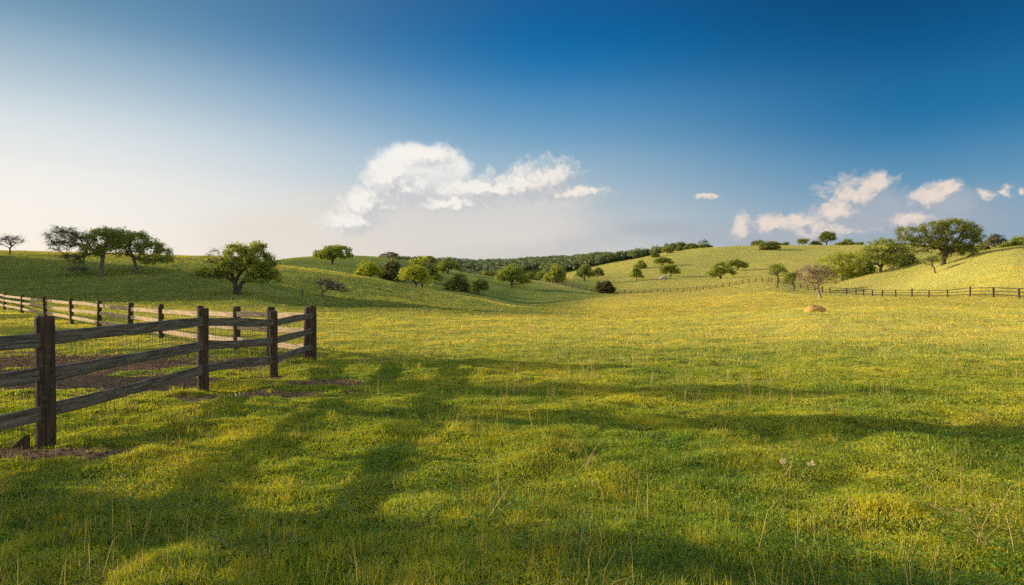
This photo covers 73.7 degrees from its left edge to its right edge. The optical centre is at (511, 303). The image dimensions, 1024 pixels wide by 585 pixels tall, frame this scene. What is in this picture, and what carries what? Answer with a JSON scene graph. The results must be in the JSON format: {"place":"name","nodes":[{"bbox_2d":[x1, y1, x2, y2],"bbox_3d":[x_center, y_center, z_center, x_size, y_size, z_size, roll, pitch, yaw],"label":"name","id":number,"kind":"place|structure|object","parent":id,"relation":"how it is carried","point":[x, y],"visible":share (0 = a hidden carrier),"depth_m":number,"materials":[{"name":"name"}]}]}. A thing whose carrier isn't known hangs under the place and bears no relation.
{"place":"outdoors","nodes":[
{"label":"outdoors","id":0,"kind":"place"},
{"bbox_2d":[0,310,1023,584],"bbox_3d":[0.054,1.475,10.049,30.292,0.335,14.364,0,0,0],"label":"grass","id":1,"kind":"structure","parent":0,"point":[883,496],"depth_m":6.04,"materials":[{"name":"green plant"}]},
{"bbox_2d":[0,244,1023,584],"bbox_3d":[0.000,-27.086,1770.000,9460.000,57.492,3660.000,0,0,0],"label":"ground","id":2,"kind":"structure","parent":0,"point":[500,292],"depth_m":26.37,"materials":[{"name":"green plant"}]},
{"bbox_2d":[0,233,25,253],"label":"bare tree","id":3,"kind":"object","parent":2,"relation":"on","point":[11,240],"visible":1,"depth_m":111.86,"materials":[{"name":"grey plant"}]},
{"bbox_2d":[40,224,130,275],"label":"oak tree","id":4,"kind":"object","parent":2,"relation":"on","point":[111,236],"visible":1,"depth_m":89.49,"materials":[{"name":"green plant"}]},
{"bbox_2d":[106,229,177,273],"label":"oak tree","id":5,"kind":"object","parent":2,"relation":"on","point":[156,246],"visible":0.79,"depth_m":92.52,"materials":[{"name":"green plant"}]},
{"bbox_2d":[0,292,309,359],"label":"paddock fence","id":6,"kind":"object","parent":2,"relation":"on","point":[160,311],"visible":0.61,"depth_m":26.53,"materials":[{"name":"brown wood"}]},
{"bbox_2d":[0,306,316,454],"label":"paddock fence","id":7,"kind":"object","parent":2,"relation":"on","point":[45,373],"visible":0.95,"depth_m":8.85,"materials":[{"name":"brown wood"}]},
{"bbox_2d":[160,434,188,464],"bbox_3d":[-3.082,1.356,6.264,0.323,0.313,0.105,0,0,31],"label":"dry grass clump","id":8,"kind":"object","parent":2,"relation":"on","point":[175,449],"visible":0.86,"depth_m":6.30,"materials":[{"name":"plant"}]},
{"bbox_2d":[0,353,409,461],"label":"soil clods","id":9,"kind":"object","parent":2,"relation":"on","point":[104,386],"visible":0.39,"depth_m":13.42,"materials":[{"name":"brown soil"}]},
{"bbox_2d":[187,240,284,294],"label":"oak tree","id":10,"kind":"object","parent":2,"relation":"on","point":[244,261],"visible":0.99,"depth_m":74.89,"materials":[{"name":"green plant"}]},
{"bbox_2d":[286,407,309,439],"bbox_3d":[-2.315,1.316,7.429,0.270,0.377,0.116,0,0,0],"label":"dry grass clump","id":11,"kind":"object","parent":2,"relation":"on","point":[307,426],"visible":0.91,"depth_m":7.43,"materials":[{"name":"green plant"}]},
{"bbox_2d":[312,277,350,296],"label":"shrub","id":12,"kind":"object","parent":2,"relation":"on","point":[328,283],"visible":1,"depth_m":87.88,"materials":[{"name":"plant"}]},
{"bbox_2d":[312,244,353,264],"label":"oak tree","id":13,"kind":"object","parent":2,"relation":"on","point":[333,252],"visible":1,"depth_m":231.71,"materials":[{"name":"green plant"}]},
{"bbox_2d":[350,260,389,277],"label":"oak tree","id":14,"kind":"object","parent":2,"relation":"on","point":[371,268],"visible":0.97,"depth_m":199.33,"materials":[{"name":"green plant"}]},
{"bbox_2d":[380,251,399,258],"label":"shrub","id":15,"kind":"object","parent":2,"relation":"on","point":[389,253],"visible":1,"depth_m":261.58,"materials":[{"name":"green plant"}]},
{"bbox_2d":[378,257,405,281],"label":"shrub","id":16,"kind":"object","parent":2,"relation":"on","point":[392,266],"visible":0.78,"depth_m":201.81,"materials":[{"name":"green plant"}]},
{"bbox_2d":[398,264,434,286],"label":"oak tree","id":17,"kind":"object","parent":2,"relation":"on","point":[419,272],"visible":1,"depth_m":123.40,"materials":[{"name":"green plant"}]},
{"bbox_2d":[396,253,444,287],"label":"oak tree","id":18,"kind":"object","parent":2,"relation":"on","point":[433,269],"visible":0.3,"depth_m":187.24,"materials":[{"name":"green plant"}]},
{"bbox_2d":[425,255,437,264],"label":"oak tree","id":19,"kind":"object","parent":2,"relation":"on","point":[434,259],"visible":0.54,"depth_m":280.49,"materials":[{"name":"green plant"}]},
{"bbox_2d":[438,257,462,273],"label":"oak tree","id":20,"kind":"object","parent":2,"relation":"on","point":[444,265],"visible":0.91,"depth_m":249.34,"materials":[{"name":"green plant"}]},
{"bbox_2d":[442,272,478,293],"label":"oak tree","id":21,"kind":"object","parent":2,"relation":"on","point":[458,282],"visible":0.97,"depth_m":185.01,"materials":[{"name":"green plant"}]},
{"bbox_2d":[468,278,488,294],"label":"oak tree","id":22,"kind":"object","parent":2,"relation":"on","point":[478,283],"visible":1,"depth_m":181.44,"materials":[{"name":"green plant"}]},
{"bbox_2d":[480,270,495,276],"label":"shrub","id":23,"kind":"object","parent":2,"relation":"on","point":[486,273],"visible":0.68,"depth_m":284.41,"materials":[{"name":"green plant"}]},
{"bbox_2d":[0,398,1023,584],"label":"clover","id":24,"kind":"object","parent":2,"relation":"on","point":[664,534],"visible":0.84,"depth_m":4.90,"materials":[{"name":"green plant"}]},
{"bbox_2d":[0,244,1023,318],"bbox_3d":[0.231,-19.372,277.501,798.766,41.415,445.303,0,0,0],"label":"hill grass","id":25,"kind":"structure","parent":2,"relation":"on","point":[710,292],"depth_m":95.05,"materials":[{"name":"green plant"}]},
{"bbox_2d":[0,306,1023,584],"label":"dry grass stalks","id":26,"kind":"object","parent":2,"relation":"on","point":[594,358],"visible":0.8,"depth_m":9.72,"materials":[{"name":"green plant"}]},
{"bbox_2d":[0,372,1023,584],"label":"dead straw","id":27,"kind":"object","parent":2,"relation":"on","point":[476,483],"visible":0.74,"depth_m":5.56,"materials":[{"name":"plant"}]},
{"bbox_2d":[494,263,531,286],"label":"oak tree","id":28,"kind":"object","parent":2,"relation":"on","point":[506,273],"visible":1,"depth_m":224.22,"materials":[{"name":"green plant"}]},
{"bbox_2d":[524,272,538,280],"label":"oak tree","id":29,"kind":"object","parent":2,"relation":"on","point":[532,276],"visible":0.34,"depth_m":284.67,"materials":[{"name":"green plant"}]},
{"bbox_2d":[535,270,544,278],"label":"oak tree","id":30,"kind":"object","parent":2,"relation":"on","point":[540,275],"visible":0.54,"depth_m":289.04,"materials":[{"name":"green plant"}]},
{"bbox_2d":[374,239,709,274],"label":"woods","id":31,"kind":"object","parent":2,"relation":"on","point":[544,263],"visible":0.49,"depth_m":643.83,"materials":[{"name":"green plant"}]},
{"bbox_2d":[542,263,568,283],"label":"tree","id":32,"kind":"object","parent":2,"relation":"on","point":[557,273],"visible":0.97,"depth_m":257.02,"materials":[{"name":"green plant"}]},
{"bbox_2d":[128,395,1023,584],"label":"leafy weeds","id":33,"kind":"object","parent":2,"relation":"on","point":[814,542],"visible":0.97,"depth_m":5.34,"materials":[{"name":"green plant"}]},
{"bbox_2d":[573,264,595,280],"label":"oak tree","id":34,"kind":"object","parent":2,"relation":"on","point":[582,271],"visible":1,"depth_m":328.97,"materials":[{"name":"green plant"}]},
{"bbox_2d":[565,437,603,470],"bbox_3d":[0.653,1.355,6.099,0.364,0.329,0.240,0,0,0],"label":"dry grass clump","id":35,"kind":"object","parent":2,"relation":"on","point":[586,453],"visible":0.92,"depth_m":6.08,"materials":[{"name":"beige plant"}]},
{"bbox_2d":[591,267,607,277],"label":"oak tree","id":36,"kind":"object","parent":2,"relation":"on","point":[600,272],"visible":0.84,"depth_m":361.04,"materials":[{"name":"green plant"}]},
{"bbox_2d":[594,279,617,293],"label":"shrub","id":37,"kind":"object","parent":2,"relation":"on","point":[606,286],"visible":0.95,"depth_m":239.06,"materials":[{"name":"green plant"}]},
{"bbox_2d":[629,267,644,279],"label":"oak tree","id":38,"kind":"object","parent":2,"relation":"on","point":[636,272],"visible":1,"depth_m":329.41,"materials":[{"name":"green plant"}]},
{"bbox_2d":[632,259,647,268],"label":"oak tree","id":39,"kind":"object","parent":2,"relation":"on","point":[641,264],"visible":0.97,"depth_m":391.37,"materials":[{"name":"green plant"}]},
{"bbox_2d":[650,250,659,257],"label":"oak tree","id":40,"kind":"object","parent":2,"relation":"on","point":[654,254],"visible":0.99,"depth_m":441.50,"materials":[{"name":"green plant"}]},
{"bbox_2d":[653,257,674,265],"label":"oak tree","id":41,"kind":"object","parent":2,"relation":"on","point":[661,260],"visible":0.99,"depth_m":393.94,"materials":[{"name":"green plant"}]},
{"bbox_2d":[661,246,673,252],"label":"oak tree","id":42,"kind":"object","parent":2,"relation":"on","point":[667,249],"visible":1,"depth_m":454.50,"materials":[{"name":"green plant"}]},
{"bbox_2d":[658,263,680,276],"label":"oak tree","id":43,"kind":"object","parent":2,"relation":"on","point":[663,269],"visible":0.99,"depth_m":336.89,"materials":[{"name":"green plant"}]},
{"bbox_2d":[674,246,684,250],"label":"oak tree","id":44,"kind":"object","parent":2,"relation":"on","point":[679,248],"visible":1,"depth_m":467.14,"materials":[{"name":"green plant"}]},
{"bbox_2d":[539,277,822,292],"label":"pasture fence","id":45,"kind":"object","parent":2,"relation":"on","point":[768,279],"visible":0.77,"depth_m":223.35,"materials":[{"name":"brown wood"}]},
{"bbox_2d":[683,243,698,248],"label":"oak tree","id":46,"kind":"object","parent":2,"relation":"on","point":[690,246],"visible":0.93,"depth_m":472.67,"materials":[{"name":"green plant"}]},
{"bbox_2d":[699,244,713,247],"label":"oak tree","id":47,"kind":"object","parent":2,"relation":"on","point":[704,246],"visible":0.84,"depth_m":476.53,"materials":[{"name":"green plant"}]},
{"bbox_2d":[703,261,737,278],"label":"oak tree","id":48,"kind":"object","parent":2,"relation":"on","point":[715,271],"visible":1,"depth_m":306.99,"materials":[{"name":"green plant"}]},
{"bbox_2d":[725,259,748,270],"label":"oak tree","id":49,"kind":"object","parent":2,"relation":"on","point":[738,263],"visible":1,"depth_m":351.02,"materials":[{"name":"green plant"}]},
{"bbox_2d":[749,239,764,245],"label":"oak tree","id":50,"kind":"object","parent":2,"relation":"on","point":[754,242],"visible":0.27,"depth_m":481.48,"materials":[{"name":"green plant"}]},
{"bbox_2d":[757,241,780,249],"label":"oak tree","id":51,"kind":"object","parent":2,"relation":"on","point":[766,245],"visible":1,"depth_m":426.87,"materials":[{"name":"green plant"}]},
{"bbox_2d":[765,263,788,287],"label":"oak tree","id":52,"kind":"object","parent":2,"relation":"on","point":[772,267],"visible":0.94,"depth_m":149.53,"materials":[{"name":"green plant"}]},
{"bbox_2d":[780,269,805,290],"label":"oak tree","id":53,"kind":"object","parent":2,"relation":"on","point":[789,278],"visible":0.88,"depth_m":145.79,"materials":[{"name":"green plant"}]},
{"bbox_2d":[770,440,815,477],"bbox_3d":[2.405,1.342,5.843,0.365,0.337,0.134,0,0,24],"label":"seed head plant","id":54,"kind":"object","parent":2,"relation":"on","point":[783,461],"visible":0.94,"depth_m":5.84,"materials":[{"name":"beige plant"}]},
{"bbox_2d":[797,238,809,244],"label":"oak tree","id":55,"kind":"object","parent":2,"relation":"on","point":[802,241],"visible":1,"depth_m":479.04,"materials":[{"name":"green plant"}]},
{"bbox_2d":[804,305,825,311],"bbox_3d":[20.234,0.646,45.499,1.514,1.062,1.153,0,0,-11],"label":"boulder","id":56,"kind":"object","parent":2,"relation":"on","point":[814,308],"visible":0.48,"depth_m":45.16,"materials":[{"name":"beige stone"}]},
{"bbox_2d":[809,240,821,244],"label":"oak tree","id":57,"kind":"object","parent":2,"relation":"on","point":[813,242],"visible":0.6,"depth_m":480.49,"materials":[{"name":"green plant"}]},
{"bbox_2d":[793,262,842,297],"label":"bare tree","id":58,"kind":"object","parent":2,"relation":"on","point":[820,279],"visible":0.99,"depth_m":94.76,"materials":[{"name":"brown plant"}]},
{"bbox_2d":[817,231,836,244],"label":"oak tree","id":59,"kind":"object","parent":2,"relation":"on","point":[825,236],"visible":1,"depth_m":450.93,"materials":[{"name":"green plant"}]},
{"bbox_2d":[809,251,868,280],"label":"oak tree","id":60,"kind":"object","parent":2,"relation":"on","point":[837,260],"visible":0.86,"depth_m":165.15,"materials":[{"name":"green plant"}]},
{"bbox_2d":[827,494,862,536],"bbox_3d":[2.239,1.399,4.554,0.192,0.305,0.206,0,0,-44],"label":"dry grass clump","id":61,"kind":"object","parent":2,"relation":"on","point":[850,501],"visible":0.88,"depth_m":4.56,"materials":[{"name":"beige plant"}]},
{"bbox_2d":[837,239,853,244],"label":"oak tree","id":62,"kind":"object","parent":2,"relation":"on","point":[847,242],"visible":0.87,"depth_m":474.68,"materials":[{"name":"green plant"}]},
{"bbox_2d":[845,252,877,276],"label":"oak tree","id":63,"kind":"object","parent":2,"relation":"on","point":[871,269],"visible":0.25,"depth_m":175.32,"materials":[{"name":"green plant"}]},
{"bbox_2d":[850,236,911,272],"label":"oak tree","id":64,"kind":"object","parent":2,"relation":"on","point":[890,251],"visible":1,"depth_m":160.11,"materials":[{"name":"green plant"}]},
{"bbox_2d":[889,246,918,267],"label":"oak tree","id":65,"kind":"object","parent":2,"relation":"on","point":[909,261],"visible":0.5,"depth_m":168.47,"materials":[{"name":"green plant"}]},
{"bbox_2d":[829,287,1023,297],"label":"pasture fence","id":66,"kind":"object","parent":2,"relation":"on","point":[993,294],"visible":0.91,"depth_m":104.16,"materials":[{"name":"brown wood"}]},
{"bbox_2d":[918,254,942,272],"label":"oak tree","id":67,"kind":"object","parent":2,"relation":"on","point":[931,259],"visible":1,"depth_m":134.68,"materials":[{"name":"green plant"}]},
{"bbox_2d":[894,218,986,265],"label":"oak tree","id":68,"kind":"object","parent":2,"relation":"on","point":[941,228],"visible":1,"depth_m":140.09,"materials":[{"name":"green plant"}]},
{"bbox_2d":[930,502,1013,553],"bbox_3d":[2.840,1.368,4.182,0.492,0.293,0.170,0,0,12],"label":"dry grass clump","id":69,"kind":"object","parent":2,"relation":"on","point":[966,515],"visible":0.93,"depth_m":4.19,"materials":[{"name":"plant"}]},
{"bbox_2d":[975,241,991,251],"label":"oak tree","id":70,"kind":"object","parent":2,"relation":"on","point":[983,248],"visible":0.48,"depth_m":171.38,"materials":[{"name":"green plant"}]},
{"bbox_2d":[984,233,1008,247],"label":"oak tree","id":71,"kind":"object","parent":2,"relation":"on","point":[994,240],"visible":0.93,"depth_m":169.48,"materials":[{"name":"green plant"}]},
{"bbox_2d":[996,235,1023,247],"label":"oak tree","id":72,"kind":"object","parent":2,"relation":"on","point":[1016,241],"visible":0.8,"depth_m":165.56,"materials":[{"name":"green plant"}]},
{"bbox_2d":[0,0,1023,261],"label":"sky","id":73,"kind":"structure","parent":0,"point":[466,129],"materials":[{"name":"blue"}]}
]}

